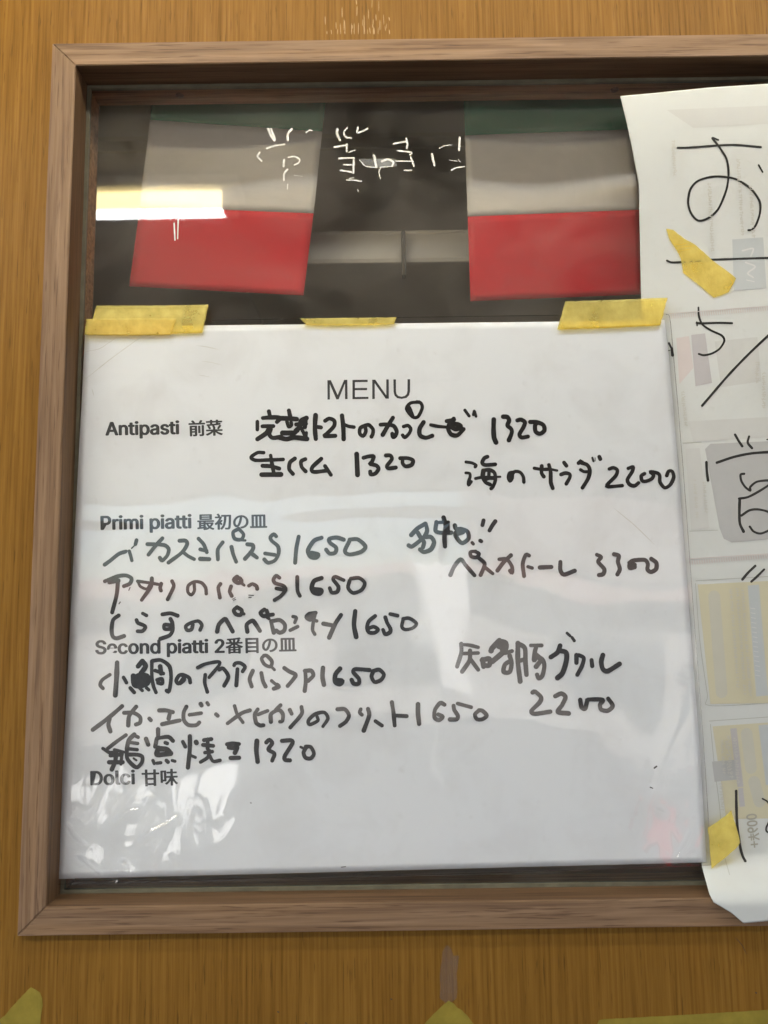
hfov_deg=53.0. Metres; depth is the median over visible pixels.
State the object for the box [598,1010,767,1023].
tape
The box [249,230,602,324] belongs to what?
pale beam
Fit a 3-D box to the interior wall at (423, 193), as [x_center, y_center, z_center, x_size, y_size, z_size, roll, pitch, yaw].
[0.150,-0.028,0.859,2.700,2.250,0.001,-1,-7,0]
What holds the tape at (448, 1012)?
attached to the wall at (538, 976)
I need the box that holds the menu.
[59,320,706,878]
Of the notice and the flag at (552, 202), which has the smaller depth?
the notice
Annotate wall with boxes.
[0,0,767,1023]
[75,101,702,880]
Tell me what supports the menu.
attached to the window
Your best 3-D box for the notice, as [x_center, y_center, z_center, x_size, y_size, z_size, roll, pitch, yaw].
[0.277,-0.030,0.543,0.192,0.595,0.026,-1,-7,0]
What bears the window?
attached to the wall at (538, 976)
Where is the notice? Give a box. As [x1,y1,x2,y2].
[620,84,767,922]
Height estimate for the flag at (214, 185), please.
0.199 m
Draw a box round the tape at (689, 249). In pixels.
[676,243,732,286]
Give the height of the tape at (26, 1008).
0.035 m
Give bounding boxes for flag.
[129,103,325,295]
[464,99,640,300]
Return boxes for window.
[18,34,767,935]
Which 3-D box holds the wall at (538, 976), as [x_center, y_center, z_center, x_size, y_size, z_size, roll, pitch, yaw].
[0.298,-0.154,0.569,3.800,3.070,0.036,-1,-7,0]
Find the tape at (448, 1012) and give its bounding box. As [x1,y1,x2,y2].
[425,1001,472,1023]
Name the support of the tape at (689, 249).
attached to the notice
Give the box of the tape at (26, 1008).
[0,987,42,1023]

